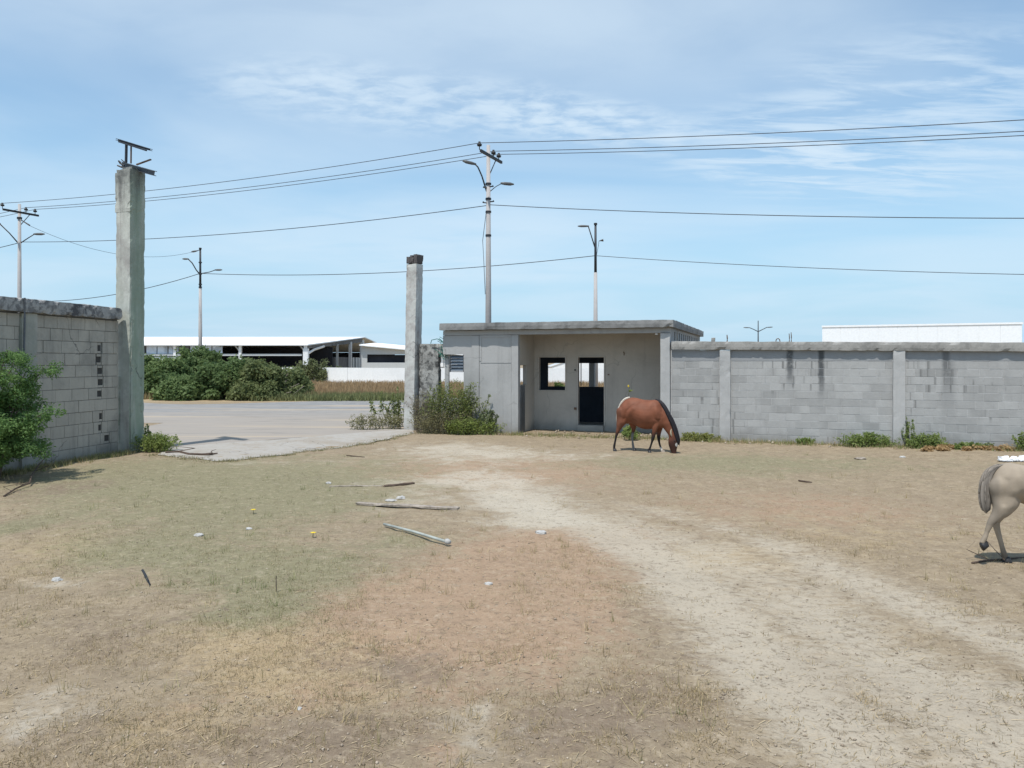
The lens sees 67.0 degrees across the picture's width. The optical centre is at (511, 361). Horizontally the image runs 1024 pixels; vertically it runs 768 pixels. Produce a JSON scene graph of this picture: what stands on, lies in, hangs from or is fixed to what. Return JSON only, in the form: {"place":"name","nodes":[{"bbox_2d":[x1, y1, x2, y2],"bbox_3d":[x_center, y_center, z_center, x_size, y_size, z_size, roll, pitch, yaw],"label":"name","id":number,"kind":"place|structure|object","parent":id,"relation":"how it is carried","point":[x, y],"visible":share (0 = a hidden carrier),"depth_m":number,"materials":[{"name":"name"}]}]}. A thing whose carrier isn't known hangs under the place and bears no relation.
{"place":"outdoors","nodes":[
{"label":"outdoors","id":0,"kind":"place"},
{"bbox_2d":[144,337,394,367],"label":"warehouse","id":1,"kind":"structure","parent":0,"point":[285,351],"depth_m":109.00,"materials":[{"name":"white paint"}]},
{"bbox_2d":[143,401,442,446],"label":"road","id":2,"kind":"structure","parent":0,"point":[194,424],"depth_m":31.20,"materials":[{"name":"concrete"}]},
{"bbox_2d":[345,413,389,429],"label":"roadside weed","id":3,"kind":"object","parent":2,"relation":"on","point":[360,422],"visible":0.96,"depth_m":27.06,"materials":[{"name":"green plant"}]},
{"bbox_2d":[369,391,386,425],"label":"roadside weed","id":4,"kind":"object","parent":2,"relation":"on","point":[372,402],"visible":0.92,"depth_m":28.60,"materials":[{"name":"green plant"}]},
{"bbox_2d":[369,411,403,428],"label":"roadside weed","id":5,"kind":"object","parent":2,"relation":"on","point":[397,422],"visible":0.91,"depth_m":27.34,"materials":[{"name":"green plant"}]},
{"bbox_2d":[383,387,403,426],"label":"roadside weed","id":6,"kind":"object","parent":2,"relation":"on","point":[397,406],"visible":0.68,"depth_m":28.03,"materials":[{"name":"green plant"}]},
{"bbox_2d":[144,379,603,399],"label":"field grass","id":7,"kind":"structure","parent":0,"point":[356,386],"depth_m":63.51,"materials":[{"name":"plant"}]},
{"bbox_2d":[359,343,463,367],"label":"annex building","id":8,"kind":"structure","parent":0,"point":[383,361],"depth_m":110.01,"materials":[{"name":"white paint"}]},
{"bbox_2d":[0,363,1023,767],"bbox_3d":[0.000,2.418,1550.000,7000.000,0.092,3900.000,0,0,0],"label":"ground","id":9,"kind":"structure","parent":0,"point":[510,487],"depth_m":7.76,"materials":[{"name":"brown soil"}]},
{"bbox_2d":[0,203,44,312],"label":"utility pole","id":10,"kind":"object","parent":9,"relation":"on","point":[19,274],"visible":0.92,"depth_m":48.92,"materials":[{"name":"concrete"}]},
{"bbox_2d":[31,226,190,256],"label":"overhead cable","id":11,"kind":"object","parent":10,"relation":"attached to","point":[99,250],"visible":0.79,"depth_m":54.33,"materials":[{"name":"black rubber"}]},
{"bbox_2d":[3,457,47,496],"bbox_3d":[-9.574,2.167,15.352,0.522,0.476,3.486,0,0,-23],"label":"fallen branch","id":12,"kind":"object","parent":9,"relation":"on","point":[22,485],"visible":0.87,"depth_m":14.71,"materials":[{"name":"brown wood"}]},
{"bbox_2d":[0,347,66,477],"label":"leafy bush","id":13,"kind":"object","parent":9,"relation":"on","point":[17,430],"visible":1,"depth_m":15.55,"materials":[{"name":"green plant"}]},
{"bbox_2d":[51,577,61,581],"bbox_3d":[-5.010,2.393,8.508,0.106,0.047,0.089,0,0,0],"label":"litter scrap","id":14,"kind":"object","parent":9,"relation":"on","point":[56,579],"visible":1,"depth_m":8.48,"materials":[{"name":"white paper"}]},
{"bbox_2d":[0,296,121,470],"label":"block wall","id":15,"kind":"structure","parent":9,"relation":"on","point":[80,341],"depth_m":18.72,"materials":[{"name":"concrete"}]},
{"bbox_2d":[115,138,156,451],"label":"gate column","id":16,"kind":"structure","parent":9,"relation":"on","point":[130,215],"depth_m":20.53,"materials":[{"name":"grey concrete"}]},
{"bbox_2d":[141,569,150,584],"bbox_3d":[-3.993,2.364,8.445,0.041,0.071,0.529,0,0,-32],"label":"short stick","id":17,"kind":"object","parent":9,"relation":"on","point":[145,575],"visible":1,"depth_m":8.47,"materials":[{"name":"grey wood"}]},
{"bbox_2d":[144,424,151,436],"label":"wild shrub","id":18,"kind":"object","parent":9,"relation":"on","point":[147,429],"visible":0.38,"depth_m":21.02,"materials":[{"name":"green plant"}]},
{"bbox_2d":[144,353,156,394],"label":"green bush","id":19,"kind":"object","parent":9,"relation":"on","point":[148,359],"visible":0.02,"depth_m":50.93,"materials":[{"name":"green plant"}]},
{"bbox_2d":[129,432,182,452],"bbox_3d":[-9.430,2.139,20.574,1.311,0.569,0.793,0,0,0],"label":"wild shrub","id":20,"kind":"object","parent":9,"relation":"on","point":[158,443],"visible":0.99,"depth_m":20.47,"materials":[{"name":"green plant"}]},
{"bbox_2d":[144,355,196,395],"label":"green bush","id":21,"kind":"object","parent":9,"relation":"on","point":[162,369],"visible":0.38,"depth_m":49.90,"materials":[{"name":"green plant"}]},
{"bbox_2d":[148,371,209,400],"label":"green bush","id":22,"kind":"object","parent":9,"relation":"on","point":[181,387],"visible":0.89,"depth_m":47.16,"materials":[{"name":"green plant"}]},
{"bbox_2d":[179,349,217,375],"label":"green bush","id":23,"kind":"object","parent":9,"relation":"on","point":[196,357],"visible":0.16,"depth_m":56.54,"materials":[{"name":"green plant"}]},
{"bbox_2d":[174,344,223,362],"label":"green bush","id":24,"kind":"object","parent":9,"relation":"on","point":[183,352],"visible":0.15,"depth_m":57.85,"materials":[{"name":"green plant"}]},
{"bbox_2d":[183,248,221,348],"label":"utility pole","id":25,"kind":"object","parent":9,"relation":"on","point":[200,316],"visible":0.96,"depth_m":66.92,"materials":[{"name":"concrete"}]},
{"bbox_2d":[60,274,197,300],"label":"overhead cable","id":26,"kind":"object","parent":25,"relation":"attached to","point":[144,288],"visible":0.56,"depth_m":69.06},
{"bbox_2d":[191,354,247,399],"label":"green bush","id":27,"kind":"object","parent":9,"relation":"on","point":[214,376],"visible":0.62,"depth_m":47.64,"materials":[{"name":"green plant"}]},
{"bbox_2d":[224,356,292,400],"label":"green bush","id":28,"kind":"object","parent":9,"relation":"on","point":[257,376],"visible":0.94,"depth_m":47.15,"materials":[{"name":"green plant"}]},
{"bbox_2d":[143,431,418,462],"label":"apron fringe grass","id":29,"kind":"structure","parent":9,"relation":"on","point":[248,457],"depth_m":19.69,"materials":[{"name":"plant"}]},
{"bbox_2d":[159,429,413,460],"bbox_3d":[-5.673,2.394,23.108,3.830,0.008,9.397,0,0,38],"label":"apron","id":30,"kind":"object","parent":9,"relation":"on","point":[236,450],"visible":0.97,"depth_m":21.92,"materials":[{"name":"concrete"}]},
{"bbox_2d":[165,446,217,454],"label":"fallen branch","id":31,"kind":"object","parent":30,"relation":"on","point":[181,451],"visible":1,"depth_m":19.88,"materials":[{"name":"brown wood"}]},
{"bbox_2d":[267,361,310,394],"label":"green bush","id":32,"kind":"object","parent":9,"relation":"on","point":[299,378],"visible":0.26,"depth_m":49.14,"materials":[{"name":"green plant"}]},
{"bbox_2d":[303,380,314,392],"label":"green bush","id":33,"kind":"object","parent":9,"relation":"on","point":[312,387],"visible":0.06,"depth_m":51.72,"materials":[{"name":"green plant"}]},
{"bbox_2d":[293,358,331,381],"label":"green bush","id":34,"kind":"object","parent":9,"relation":"on","point":[312,372],"visible":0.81,"depth_m":87.21,"materials":[{"name":"green plant"}]},
{"bbox_2d":[245,390,403,400],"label":"roadside weeds","id":35,"kind":"object","parent":9,"relation":"on","point":[363,396],"visible":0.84,"depth_m":46.74,"materials":[{"name":"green plant"}]},
{"bbox_2d":[329,485,381,486],"bbox_3d":[-2.998,2.398,14.847,1.022,0.033,0.064,0,0,-3],"label":"wooden plank","id":36,"kind":"object","parent":9,"relation":"on","point":[354,485],"visible":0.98,"depth_m":14.84,"materials":[{"name":"grey wood"}]},
{"bbox_2d":[383,482,414,486],"bbox_3d":[-2.184,2.385,14.920,0.667,0.058,0.068,0,0,-34],"label":"wooden plank","id":37,"kind":"object","parent":9,"relation":"on","point":[400,484],"visible":1,"depth_m":14.90,"materials":[{"name":"brown wood"}]},
{"bbox_2d":[355,502,458,509],"bbox_3d":[-1.738,2.387,12.761,1.794,0.054,0.138,0,0,14],"label":"wooden plank","id":38,"kind":"object","parent":9,"relation":"on","point":[405,505],"visible":1,"depth_m":12.71,"materials":[{"name":"grey wood"}]},
{"bbox_2d":[404,254,422,430],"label":"gate column","id":39,"kind":"structure","parent":9,"relation":"on","point":[414,295],"depth_m":26.99,"materials":[{"name":"grey concrete"}]},
{"bbox_2d":[383,523,450,544],"bbox_3d":[-1.344,2.365,10.674,0.080,0.076,1.549,0,0,-43],"label":"plastic pipe","id":40,"kind":"object","parent":9,"relation":"on","point":[447,541],"visible":1,"depth_m":10.57,"materials":[{"name":"white plastic"}]},
{"bbox_2d":[406,390,444,432],"bbox_3d":[-2.948,1.670,26.197,1.427,1.504,0.857,0,0,0],"label":"wild shrub","id":41,"kind":"object","parent":9,"relation":"on","point":[418,406],"visible":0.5,"depth_m":26.10,"materials":[{"name":"green plant"}]},
{"bbox_2d":[419,344,444,430],"bbox_3d":[-2.743,0.995,27.003,1.021,3.209,0.280,0,0,19],"label":"wall stub","id":42,"kind":"object","parent":9,"relation":"on","point":[430,365],"depth_m":26.92,"materials":[{"name":"grey concrete"}]},
{"bbox_2d":[406,406,479,434],"bbox_3d":[-2.156,1.940,25.551,2.692,0.971,0.967,0,0,0],"label":"wild shrub","id":43,"kind":"object","parent":9,"relation":"on","point":[431,425],"visible":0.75,"depth_m":25.50,"materials":[{"name":"green plant"}]},
{"bbox_2d":[282,367,603,383],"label":"boundary wall","id":44,"kind":"structure","parent":9,"relation":"on","point":[393,374],"depth_m":82.36,"materials":[{"name":"white paint"}]},
{"bbox_2d":[418,378,489,433],"bbox_3d":[-1.925,1.482,25.850,2.416,1.884,1.072,0,0,0],"label":"wild shrub","id":45,"kind":"object","parent":9,"relation":"on","point":[449,403],"visible":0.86,"depth_m":25.70,"materials":[{"name":"green plant"}]},
{"bbox_2d":[450,383,490,430],"bbox_3d":[-1.391,1.565,25.744,1.398,1.715,0.504,0,0,0],"label":"wild shrub","id":46,"kind":"object","parent":9,"relation":"on","point":[474,399],"visible":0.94,"depth_m":25.67,"materials":[{"name":"green plant"}]},
{"bbox_2d":[444,416,506,434],"bbox_3d":[-1.221,2.104,25.346,2.112,0.648,0.869,0,0,0],"label":"wild shrub","id":47,"kind":"object","parent":9,"relation":"on","point":[470,426],"visible":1,"depth_m":25.20,"materials":[{"name":"green plant"}]},
{"bbox_2d":[475,409,498,432],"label":"wild shrub","id":48,"kind":"object","parent":9,"relation":"on","point":[483,415],"visible":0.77,"depth_m":25.52,"materials":[{"name":"green plant"}]},
{"bbox_2d":[462,141,513,322],"bbox_3d":[-1.028,-3.725,35.970,2.271,12.650,1.279,0,0,-40],"label":"utility pole","id":49,"kind":"object","parent":9,"relation":"on","point":[487,186],"visible":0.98,"depth_m":35.91,"materials":[{"name":"concrete"}]},
{"bbox_2d":[10,143,477,202],"bbox_3d":[-16.520,-9.657,41.416,32.789,0.416,0.029,0,0,23],"label":"overhead cable","id":50,"kind":"object","parent":49,"relation":"attached to","point":[262,176],"visible":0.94,"depth_m":39.56,"materials":[{"name":"black rubber"}]},
{"bbox_2d":[26,151,491,207],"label":"overhead cable","id":51,"kind":"object","parent":49,"relation":"hanging from","point":[271,184],"visible":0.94,"depth_m":41.31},
{"bbox_2d":[35,154,497,209],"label":"overhead cable","id":52,"kind":"object","parent":49,"relation":"hanging from","point":[285,185],"visible":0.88,"depth_m":41.61,"materials":[{"name":"black rubber"}]},
{"bbox_2d":[58,205,485,241],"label":"overhead cable","id":53,"kind":"object","parent":49,"relation":"attached to","point":[283,229],"visible":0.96,"depth_m":40.47,"materials":[{"name":"black rubber"}]},
{"bbox_2d":[483,119,1023,142],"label":"overhead cable","id":54,"kind":"object","parent":49,"relation":"attached to","point":[761,133],"visible":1,"depth_m":30.01,"materials":[{"name":"black rubber"}]},
{"bbox_2d":[490,204,1023,218],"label":"overhead cable","id":55,"kind":"object","parent":49,"relation":"attached to","point":[765,215],"visible":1,"depth_m":31.00,"materials":[{"name":"black rubber"}]},
{"bbox_2d":[494,131,1023,151],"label":"overhead cable","id":56,"kind":"object","parent":49,"relation":"attached to","point":[772,143],"visible":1,"depth_m":31.20,"materials":[{"name":"black rubber"}]},
{"bbox_2d":[500,135,1023,154],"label":"overhead cable","id":57,"kind":"object","parent":49,"relation":"attached to","point":[777,146],"visible":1,"depth_m":31.73,"materials":[{"name":"black rubber"}]},
{"bbox_2d":[0,444,1023,767],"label":"loose straw","id":58,"kind":"object","parent":9,"relation":"on","point":[484,670],"visible":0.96,"depth_m":5.55,"materials":[{"name":"beige plant"}]},
{"bbox_2d":[0,430,1023,767],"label":"pebbles","id":59,"kind":"object","parent":9,"relation":"on","point":[522,664],"visible":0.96,"depth_m":5.77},
{"bbox_2d":[1,429,1023,479],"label":"wall foot grass","id":60,"kind":"structure","parent":9,"relation":"on","point":[30,467],"depth_m":21.53,"materials":[{"name":"plant"}]},
{"bbox_2d":[535,530,546,533],"bbox_3d":[0.407,2.390,10.837,0.167,0.042,0.148,0,0,-39],"label":"litter scrap","id":61,"kind":"object","parent":9,"relation":"on","point":[540,531],"visible":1,"depth_m":10.80,"materials":[{"name":"white paper"}]},
{"bbox_2d":[554,382,564,385],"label":"green bush","id":62,"kind":"object","parent":9,"relation":"on","point":[558,384],"visible":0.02,"depth_m":41.28,"materials":[{"name":"green plant"}]},
{"bbox_2d":[439,319,703,438],"bbox_3d":[2.872,0.653,29.711,7.873,3.895,10.021,0,0,19],"label":"guard hut","id":63,"kind":"object","parent":9,"relation":"on","point":[635,355],"visible":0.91,"depth_m":26.19,"materials":[{"name":"grey paint"}]},
{"bbox_2d":[430,337,446,358],"bbox_3d":[-2.531,-0.443,26.645,0.684,0.797,0.132,0,0,22],"label":"net scrap","id":64,"kind":"object","parent":63,"relation":"attached to","point":[440,353],"visible":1,"depth_m":26.59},
{"bbox_2d":[450,355,463,371],"bbox_3d":[-1.873,0.072,26.399,0.516,0.595,0.086,0,0,19],"label":"louvre window","id":65,"kind":"structure","parent":63,"relation":"attached to","point":[456,366],"depth_m":26.41,"materials":[{"name":"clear glass"}]},
{"bbox_2d":[538,356,566,391],"bbox_3d":[1.426,0.445,27.166,1.053,1.240,0.175,0,0,19],"label":"window frame","id":66,"kind":"structure","parent":63,"relation":"in","point":[565,390],"depth_m":26.99,"materials":[{"name":"paint"}]},
{"bbox_2d":[578,223,602,386],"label":"utility pole","id":67,"kind":"object","parent":9,"relation":"on","point":[595,317],"visible":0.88,"depth_m":54.91,"materials":[{"name":"concrete"}]},
{"bbox_2d":[201,256,590,274],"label":"overhead cable","id":68,"kind":"object","parent":67,"relation":"attached to","point":[406,271],"visible":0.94,"depth_m":59.51,"materials":[{"name":"black rubber"}]},
{"bbox_2d":[603,256,1023,274],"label":"overhead cable","id":69,"kind":"object","parent":67,"relation":"attached to","point":[818,268],"visible":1,"depth_m":49.16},
{"bbox_2d":[621,385,640,439],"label":"flowering weed","id":70,"kind":"object","parent":9,"relation":"on","point":[626,432],"visible":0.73,"depth_m":23.44,"materials":[{"name":"green plant"}]},
{"bbox_2d":[613,397,679,453],"bbox_3d":[3.585,1.696,20.549,1.780,1.485,0.673,0,0,26],"label":"horse","id":71,"kind":"object","parent":9,"relation":"on","point":[655,415],"visible":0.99,"depth_m":20.31},
{"bbox_2d":[681,431,720,441],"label":"wall weed","id":72,"kind":"object","parent":9,"relation":"on","point":[696,436],"depth_m":23.32,"materials":[{"name":"green plant"}]},
{"bbox_2d":[743,321,771,340],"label":"street lamp","id":73,"kind":"object","parent":9,"relation":"on","point":[758,329],"visible":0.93,"depth_m":125.94,"materials":[{"name":"grey metal"}]},
{"bbox_2d":[795,437,815,444],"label":"wall weed","id":74,"kind":"object","parent":9,"relation":"on","point":[805,440],"depth_m":22.31,"materials":[{"name":"green plant"}]},
{"bbox_2d":[671,333,1023,449],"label":"block wall","id":75,"kind":"structure","parent":9,"relation":"on","point":[951,392],"depth_m":22.34,"materials":[{"name":"concrete"}]},
{"bbox_2d":[834,431,902,446],"bbox_3d":[10.041,2.193,21.857,1.977,0.470,0.662,0,0,0],"label":"wall weed","id":76,"kind":"object","parent":9,"relation":"on","point":[868,438],"depth_m":21.74,"materials":[{"name":"green plant"}]},
{"bbox_2d":[901,416,915,446],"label":"wall weed","id":77,"kind":"object","parent":9,"relation":"on","point":[905,435],"depth_m":21.64,"materials":[{"name":"green plant"}]},
{"bbox_2d":[906,432,947,448],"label":"wall weed","id":78,"kind":"object","parent":9,"relation":"on","point":[932,440],"depth_m":21.30,"materials":[{"name":"green plant"}]},
{"bbox_2d":[939,441,994,449],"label":"wall weed","id":79,"kind":"object","parent":9,"relation":"on","point":[958,446],"depth_m":20.94,"materials":[{"name":"green plant"}]},
{"bbox_2d":[920,443,1016,451],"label":"leaf litter","id":80,"kind":"object","parent":9,"relation":"on","point":[940,447],"visible":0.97,"depth_m":20.69,"materials":[{"name":"brown plant"}]},
{"bbox_2d":[966,535,1023,563],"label":"short stick","id":81,"kind":"object","parent":9,"relation":"on","point":[987,559],"visible":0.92,"depth_m":9.35,"materials":[{"name":"brown wood"}]},
{"bbox_2d":[978,463,1023,562],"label":"horse","id":82,"kind":"object","parent":9,"relation":"on","point":[1001,489],"visible":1,"depth_m":9.07},
{"bbox_2d":[996,455,1010,460],"bbox_3d":[11.806,2.325,18.550,0.308,0.133,0.251,0,0,0],"label":"white sack","id":83,"kind":"object","parent":9,"relation":"on","point":[1003,458],"visible":1,"depth_m":18.52,"materials":[{"name":"white plastic"}]},
{"bbox_2d":[1010,456,1018,460],"bbox_3d":[12.036,2.328,18.559,0.248,0.128,0.204,0,0,0],"label":"white sack","id":84,"kind":"object","parent":9,"relation":"on","point":[1014,458],"visible":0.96,"depth_m":18.50,"materials":[{"name":"white plastic"}]},
{"bbox_2d":[1011,430,1023,450],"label":"wall weed","id":85,"kind":"object","parent":9,"relation":"on","point":[1020,442],"depth_m":20.62,"materials":[{"name":"green plant"}]},
{"bbox_2d":[1018,455,1023,460],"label":"white sack","id":86,"kind":"object","parent":9,"relation":"on","point":[1020,457],"visible":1,"depth_m":18.52,"materials":[{"name":"white plastic"}]},
{"bbox_2d":[0,0,1023,354],"label":"sky","id":87,"kind":"structure","parent":0,"point":[221,91],"materials":[{"name":"blue"}]},
{"bbox_2d":[548,363,603,367],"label":"white shed","id":88,"kind":"structure","parent":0,"point":[586,365],"depth_m":100.10,"materials":[{"name":"paint"}]},
{"bbox_2d":[822,322,1022,342],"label":"white hall","id":89,"kind":"structure","parent":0,"point":[982,332],"depth_m":87.48,"materials":[{"name":"white metal"}]}
]}

